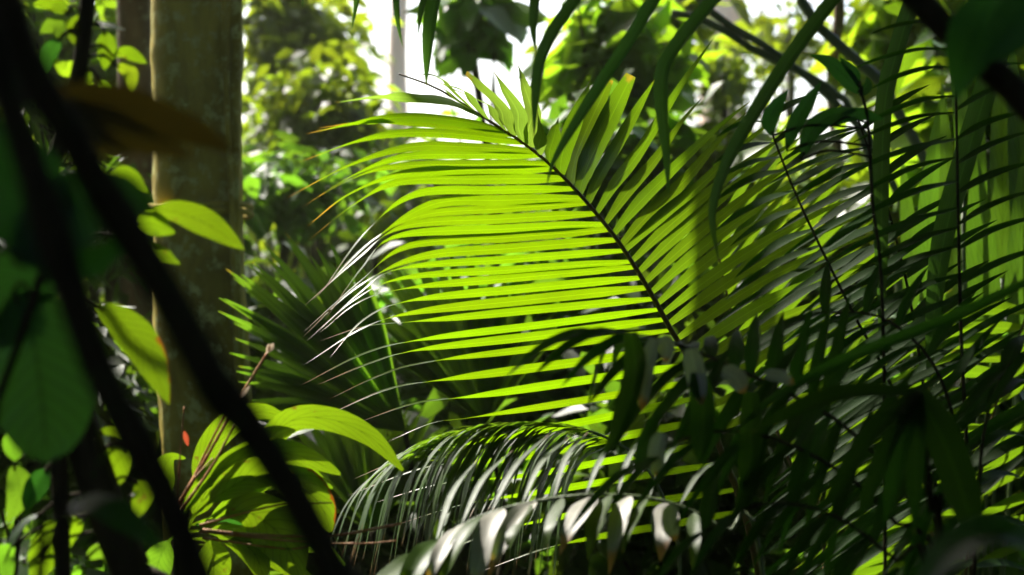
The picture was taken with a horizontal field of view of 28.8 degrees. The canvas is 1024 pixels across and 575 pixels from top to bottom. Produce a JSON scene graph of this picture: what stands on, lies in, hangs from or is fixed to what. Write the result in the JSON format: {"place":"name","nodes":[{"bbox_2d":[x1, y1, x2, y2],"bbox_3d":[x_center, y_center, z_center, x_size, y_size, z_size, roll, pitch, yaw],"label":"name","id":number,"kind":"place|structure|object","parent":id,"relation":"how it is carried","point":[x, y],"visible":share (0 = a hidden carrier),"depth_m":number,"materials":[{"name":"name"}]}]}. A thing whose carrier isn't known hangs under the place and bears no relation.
{"place":"outdoors","nodes":[
{"label":"outdoors","id":0,"kind":"place"},
{"bbox_2d":[242,0,873,174],"label":"sky","id":1,"kind":"structure","parent":0,"point":[380,14],"materials":[{"name":"white"}]},
{"bbox_2d":[576,157,850,257],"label":"leafy bush","id":2,"kind":"object","parent":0,"point":[586,248],"depth_m":15.85,"materials":[{"name":"green plant"}]},
{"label":"ground","id":3,"kind":"structure","parent":0,"visible":0},
{"bbox_2d":[0,251,93,463],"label":"leaved plant","id":4,"kind":"object","parent":3,"relation":"on","point":[46,403],"visible":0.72,"depth_m":2.00,"materials":[{"name":"green plant"}]},
{"bbox_2d":[27,0,117,573],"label":"leafy tree","id":5,"kind":"object","parent":3,"relation":"on","point":[105,10],"visible":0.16,"depth_m":8.27,"materials":[{"name":"green plant"}]},
{"bbox_2d":[0,307,160,574],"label":"leafy bush","id":6,"kind":"object","parent":3,"relation":"on","point":[28,464],"visible":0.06,"depth_m":6.30,"materials":[{"name":"green plant"}]},
{"bbox_2d":[0,373,163,574],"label":"leafy bush","id":7,"kind":"object","parent":3,"relation":"on","point":[81,546],"visible":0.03,"depth_m":6.45,"materials":[{"name":"green plant"}]},
{"bbox_2d":[0,406,168,574],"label":"shrub","id":8,"kind":"object","parent":3,"relation":"on","point":[97,466],"visible":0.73,"depth_m":2.60,"materials":[{"name":"green plant"}]},
{"bbox_2d":[62,15,118,322],"bbox_3d":[-2.337,-0.150,10.986,1.326,3.506,1.448,0,0,-39],"label":"leafy tree","id":9,"kind":"object","parent":3,"relation":"on","point":[97,296],"depth_m":11.04,"materials":[{"name":"green plant"}]},
{"bbox_2d":[36,493,164,574],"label":"glossy leaf plant","id":10,"kind":"object","parent":3,"relation":"on","point":[121,515],"visible":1,"depth_m":1.75,"materials":[{"name":"green plant"}]},
{"bbox_2d":[63,156,152,305],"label":"leafy bush","id":11,"kind":"object","parent":3,"relation":"on","point":[110,278],"visible":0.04,"depth_m":7.40,"materials":[{"name":"green plant"}]},
{"bbox_2d":[0,24,216,574],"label":"leaning vine","id":12,"kind":"object","parent":3,"relation":"on","point":[135,440],"visible":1,"depth_m":1.24,"materials":[{"name":"brown plant"}]},
{"bbox_2d":[0,81,244,279],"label":"dark leaved shrub","id":13,"kind":"object","parent":3,"relation":"on","point":[119,120],"visible":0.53,"depth_m":1.55,"materials":[{"name":"green plant"}]},
{"bbox_2d":[116,0,152,374],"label":"slim tree","id":14,"kind":"object","parent":3,"relation":"on","point":[134,19],"visible":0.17,"depth_m":7.45,"materials":[{"name":"brown plant"}]},
{"bbox_2d":[34,0,244,574],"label":"broad leaved shrub","id":15,"kind":"object","parent":3,"relation":"on","point":[136,338],"visible":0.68,"depth_m":2.60,"materials":[{"name":"green plant"}]},
{"bbox_2d":[0,0,358,574],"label":"leaning vine","id":16,"kind":"object","parent":3,"relation":"on","point":[231,405],"visible":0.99,"depth_m":1.29,"materials":[{"name":"brown plant"}]},
{"bbox_2d":[150,0,253,574],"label":"tall tree","id":17,"kind":"object","parent":3,"relation":"on","point":[197,55],"visible":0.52,"depth_m":5.88,"materials":[{"name":"brown plant"}]},
{"bbox_2d":[100,222,444,340],"bbox_3d":[-2.495,0.314,15.991,4.314,2.576,3.402,0,0,0],"label":"leafy bush","id":18,"kind":"object","parent":3,"relation":"on","point":[246,270],"depth_m":15.30,"materials":[{"name":"green plant"}]},
{"bbox_2d":[146,343,403,574],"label":"leafy clump","id":19,"kind":"object","parent":3,"relation":"on","point":[263,540],"visible":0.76,"depth_m":3.17,"materials":[{"name":"green plant"}]},
{"bbox_2d":[141,233,412,435],"bbox_3d":[-0.854,0.703,7.212,1.098,1.802,0.995,0,0,0],"label":"leafy bush","id":20,"kind":"object","parent":3,"relation":"on","point":[255,304],"visible":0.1,"depth_m":7.09,"materials":[{"name":"green plant"}]},
{"bbox_2d":[242,0,371,274],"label":"leafy tree","id":21,"kind":"object","parent":3,"relation":"on","point":[280,26],"visible":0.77,"depth_m":11.85,"materials":[{"name":"green plant"}]},
{"bbox_2d":[242,131,398,285],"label":"leafy bush","id":22,"kind":"object","parent":3,"relation":"on","point":[271,195],"visible":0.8,"depth_m":9.18,"materials":[{"name":"green plant"}]},
{"bbox_2d":[242,0,411,165],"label":"leafy tree","id":23,"kind":"object","parent":3,"relation":"on","point":[363,35],"visible":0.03,"depth_m":13.98,"materials":[{"name":"green plant"}]},
{"bbox_2d":[242,40,416,286],"bbox_3d":[-1.004,0.145,10.526,1.024,2.914,1.071,0,0,0],"label":"leafy bush","id":24,"kind":"object","parent":3,"relation":"on","point":[303,104],"visible":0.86,"depth_m":10.37,"materials":[{"name":"green plant"}]},
{"bbox_2d":[243,213,436,285],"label":"leafy bush","id":25,"kind":"object","parent":3,"relation":"on","point":[339,244],"visible":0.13,"depth_m":12.27,"materials":[{"name":"green plant"}]},
{"bbox_2d":[302,0,440,85],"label":"hanging palm","id":26,"kind":"object","parent":3,"relation":"on","point":[431,10],"visible":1,"depth_m":3.30,"materials":[{"name":"green plant"}]},
{"bbox_2d":[218,232,564,574],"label":"fan palm","id":27,"kind":"object","parent":3,"relation":"on","point":[351,460],"visible":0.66,"depth_m":5.55,"materials":[{"name":"green plant"}]},
{"bbox_2d":[321,109,462,306],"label":"leafy bush","id":28,"kind":"object","parent":3,"relation":"on","point":[374,260],"visible":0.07,"depth_m":11.40,"materials":[{"name":"green plant"}]},
{"bbox_2d":[388,0,408,155],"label":"grey tree","id":29,"kind":"object","parent":3,"relation":"on","point":[397,52],"visible":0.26,"depth_m":19.92,"materials":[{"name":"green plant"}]},
{"bbox_2d":[264,410,534,574],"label":"leafy bush","id":30,"kind":"object","parent":3,"relation":"on","point":[363,567],"visible":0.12,"depth_m":6.36,"materials":[{"name":"green plant"}]},
{"bbox_2d":[337,142,565,267],"bbox_3d":[-0.245,0.378,11.018,1.454,2.449,1.236,0,0,0],"label":"leafy bush","id":31,"kind":"object","parent":3,"relation":"on","point":[380,225],"visible":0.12,"depth_m":10.88,"materials":[{"name":"green plant"}]},
{"bbox_2d":[403,0,548,265],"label":"leafy tree","id":32,"kind":"object","parent":3,"relation":"on","point":[469,34],"visible":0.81,"depth_m":8.91,"materials":[{"name":"green plant"}]},
{"bbox_2d":[369,209,597,311],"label":"leafy bush","id":33,"kind":"object","parent":3,"relation":"on","point":[413,270],"depth_m":16.09,"materials":[{"name":"green plant"}]},
{"bbox_2d":[334,421,681,574],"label":"drooping palm","id":34,"kind":"object","parent":3,"relation":"on","point":[445,441],"visible":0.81,"depth_m":3.50,"materials":[{"name":"green plant"}]},
{"bbox_2d":[0,508,1023,574],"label":"undergrowth","id":35,"kind":"object","parent":3,"relation":"on","point":[26,542],"visible":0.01,"depth_m":7.01,"materials":[{"name":"green plant"}]},
{"bbox_2d":[327,184,728,462],"bbox_3d":[0.047,0.596,7.617,1.637,2.009,1.471,0,0,-13],"label":"leafy bush","id":36,"kind":"object","parent":3,"relation":"on","point":[424,390],"visible":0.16,"depth_m":7.27,"materials":[{"name":"green plant"}]},
{"bbox_2d":[427,431,658,574],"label":"leafy bush","id":37,"kind":"object","parent":3,"relation":"on","point":[579,565],"visible":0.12,"depth_m":6.48,"materials":[{"name":"green plant"}]},
{"bbox_2d":[243,145,849,405],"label":"woods","id":38,"kind":"object","parent":3,"relation":"on","point":[798,173],"depth_m":23.67,"materials":[{"name":"green plant"}]},
{"bbox_2d":[377,431,764,574],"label":"shade palm","id":39,"kind":"object","parent":3,"relation":"on","point":[495,533],"visible":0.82,"depth_m":2.83,"materials":[{"name":"green plant"}]},
{"bbox_2d":[475,69,750,276],"bbox_3d":[0.330,0.366,7.763,0.960,2.471,0.972,0,0,-34],"label":"leafy bush","id":40,"kind":"object","parent":3,"relation":"on","point":[686,136],"visible":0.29,"depth_m":7.65,"materials":[{"name":"green plant"}]},
{"bbox_2d":[516,0,727,286],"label":"leafy tree","id":41,"kind":"object","parent":3,"relation":"on","point":[585,44],"visible":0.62,"depth_m":8.38,"materials":[{"name":"green plant"}]},
{"bbox_2d":[522,3,746,224],"bbox_3d":[0.697,-0.262,12.040,1.293,3.731,1.187,0,0,-33],"label":"leafy tree","id":42,"kind":"object","parent":3,"relation":"on","point":[529,49],"visible":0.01,"depth_m":12.04,"materials":[{"name":"green plant"}]},
{"bbox_2d":[296,38,1011,574],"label":"feather palm","id":43,"kind":"object","parent":3,"relation":"on","point":[678,212],"visible":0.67,"depth_m":3.85,"materials":[{"name":"green plant"}]},
{"bbox_2d":[488,326,833,574],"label":"leafy bush","id":44,"kind":"object","parent":3,"relation":"on","point":[720,557],"visible":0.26,"depth_m":6.18,"materials":[{"name":"green plant"}]},
{"bbox_2d":[529,0,840,261],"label":"hanging palm","id":45,"kind":"object","parent":3,"relation":"on","point":[816,20],"visible":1,"depth_m":3.00,"materials":[{"name":"green plant"}]},
{"bbox_2d":[640,0,754,255],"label":"leafy tree","id":46,"kind":"object","parent":3,"relation":"on","point":[705,34],"visible":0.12,"depth_m":9.90,"materials":[{"name":"green plant"}]},
{"bbox_2d":[546,174,895,574],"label":"leafy bush","id":47,"kind":"object","parent":3,"relation":"on","point":[681,325],"visible":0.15,"depth_m":7.16,"materials":[{"name":"green plant"}]},
{"bbox_2d":[699,0,744,123],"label":"pale tree","id":48,"kind":"object","parent":3,"relation":"on","point":[729,12],"visible":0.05,"depth_m":19.80,"materials":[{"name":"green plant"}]},
{"bbox_2d":[648,117,801,228],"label":"leafy bush","id":49,"kind":"object","parent":3,"relation":"on","point":[718,152],"visible":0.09,"depth_m":8.11,"materials":[{"name":"green plant"}]},
{"bbox_2d":[680,19,785,123],"bbox_3d":[1.300,0.002,11.972,0.791,3.201,0.634,0,0,0],"label":"leafy tree","id":50,"kind":"object","parent":3,"relation":"on","point":[735,87],"visible":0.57,"depth_m":11.94,"materials":[{"name":"green plant"}]},
{"bbox_2d":[693,101,825,240],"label":"leafy bush","id":51,"kind":"object","parent":3,"relation":"on","point":[785,121],"visible":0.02,"depth_m":11.92,"materials":[{"name":"green plant"}]},
{"bbox_2d":[760,0,765,123],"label":"slender stem","id":52,"kind":"object","parent":3,"relation":"on","point":[763,12],"visible":0.08,"depth_m":18.98,"materials":[{"name":"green plant"}]},
{"bbox_2d":[506,279,1023,574],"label":"shade palm","id":53,"kind":"object","parent":3,"relation":"on","point":[636,361],"visible":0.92,"depth_m":2.62,"materials":[{"name":"green plant"}]},
{"bbox_2d":[671,9,902,291],"bbox_3d":[0.927,0.346,6.500,0.816,2.508,0.024,0,0,0],"label":"slanting stalk","id":54,"kind":"object","parent":3,"relation":"on","point":[770,58],"visible":0.26,"depth_m":6.49,"materials":[{"name":"green plant"}]},
{"bbox_2d":[743,1,831,180],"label":"leafy tree","id":55,"kind":"object","parent":3,"relation":"on","point":[781,39],"visible":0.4,"depth_m":12.97,"materials":[{"name":"green plant"}]},
{"bbox_2d":[785,0,789,129],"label":"slender stem","id":56,"kind":"object","parent":3,"relation":"on","point":[786,79],"visible":0.07,"depth_m":18.98,"materials":[{"name":"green plant"}]},
{"bbox_2d":[696,0,922,291],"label":"slanting stalk","id":57,"kind":"object","parent":3,"relation":"on","point":[828,96],"visible":0.23,"depth_m":6.49,"materials":[{"name":"green plant"}]},
{"bbox_2d":[808,0,813,166],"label":"slender stem","id":58,"kind":"object","parent":3,"relation":"on","point":[809,86],"visible":0.11,"depth_m":18.99,"materials":[{"name":"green plant"}]},
{"bbox_2d":[762,54,886,574],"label":"sapling","id":59,"kind":"object","parent":3,"relation":"on","point":[845,73],"visible":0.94,"depth_m":3.10,"materials":[{"name":"green plant"}]},
{"bbox_2d":[826,0,844,149],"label":"bent stem","id":60,"kind":"object","parent":3,"relation":"on","point":[838,19],"visible":0.12,"depth_m":8.98,"materials":[{"name":"brown plant"}]},
{"bbox_2d":[711,96,961,325],"bbox_3d":[1.374,0.434,7.470,1.284,2.339,1.200,0,0,0],"label":"leafy bush","id":61,"kind":"object","parent":3,"relation":"on","point":[860,177],"visible":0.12,"depth_m":7.34,"materials":[{"name":"green plant"}]},
{"bbox_2d":[752,382,982,539],"bbox_3d":[0.412,0.857,2.354,0.271,1.488,0.109,0,0,0],"label":"shade palm","id":62,"kind":"object","parent":3,"relation":"on","point":[912,427],"visible":0.99,"depth_m":2.34,"materials":[{"name":"green plant"}]},
{"bbox_2d":[713,85,1023,574],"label":"shade palm","id":63,"kind":"object","parent":3,"relation":"on","point":[847,233],"visible":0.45,"depth_m":3.44,"materials":[{"name":"green plant"}]},
{"bbox_2d":[796,0,962,322],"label":"slanting stalk","id":64,"kind":"object","parent":3,"relation":"on","point":[837,43],"visible":0.3,"depth_m":6.49,"materials":[{"name":"green plant"}]},
{"bbox_2d":[757,263,1023,574],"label":"leafy bush","id":65,"kind":"object","parent":3,"relation":"on","point":[1018,485],"visible":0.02,"depth_m":6.15,"materials":[{"name":"green plant"}]},
{"bbox_2d":[760,20,1023,574],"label":"shade palm","id":66,"kind":"object","parent":3,"relation":"on","point":[994,384],"visible":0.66,"depth_m":3.23,"materials":[{"name":"green plant"}]},
{"bbox_2d":[796,301,1023,574],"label":"feather palm","id":67,"kind":"object","parent":3,"relation":"on","point":[873,566],"visible":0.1,"depth_m":4.88,"materials":[{"name":"green plant"}]},
{"bbox_2d":[808,0,1019,323],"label":"leafy tree","id":68,"kind":"object","parent":3,"relation":"on","point":[865,18],"visible":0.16,"depth_m":8.88,"materials":[{"name":"green plant"}]},
{"bbox_2d":[872,5,1008,387],"bbox_3d":[0.845,0.458,3.400,0.459,2.284,0.038,0,0,0],"label":"hanging palm","id":69,"kind":"object","parent":3,"relation":"on","point":[978,110],"visible":0.53,"depth_m":3.40,"materials":[{"name":"green plant"}]},
{"bbox_2d":[862,1,1023,323],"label":"leafy bush","id":70,"kind":"object","parent":3,"relation":"on","point":[931,79],"visible":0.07,"depth_m":6.96,"materials":[{"name":"green plant"}]},
{"bbox_2d":[898,0,1023,123],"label":"leaning plant","id":71,"kind":"object","parent":3,"relation":"on","point":[980,39],"visible":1,"depth_m":1.95,"materials":[{"name":"green plant"}]},
{"bbox_2d":[900,54,1023,574],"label":"broad leaf clump","id":72,"kind":"object","parent":3,"relation":"on","point":[1001,243],"visible":0.31,"depth_m":5.17,"materials":[{"name":"green plant"}]},
{"bbox_2d":[917,513,1023,574],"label":"ground plant","id":73,"kind":"object","parent":3,"relation":"on","point":[953,545],"visible":1,"depth_m":1.70,"materials":[{"name":"green plant"}]}
]}

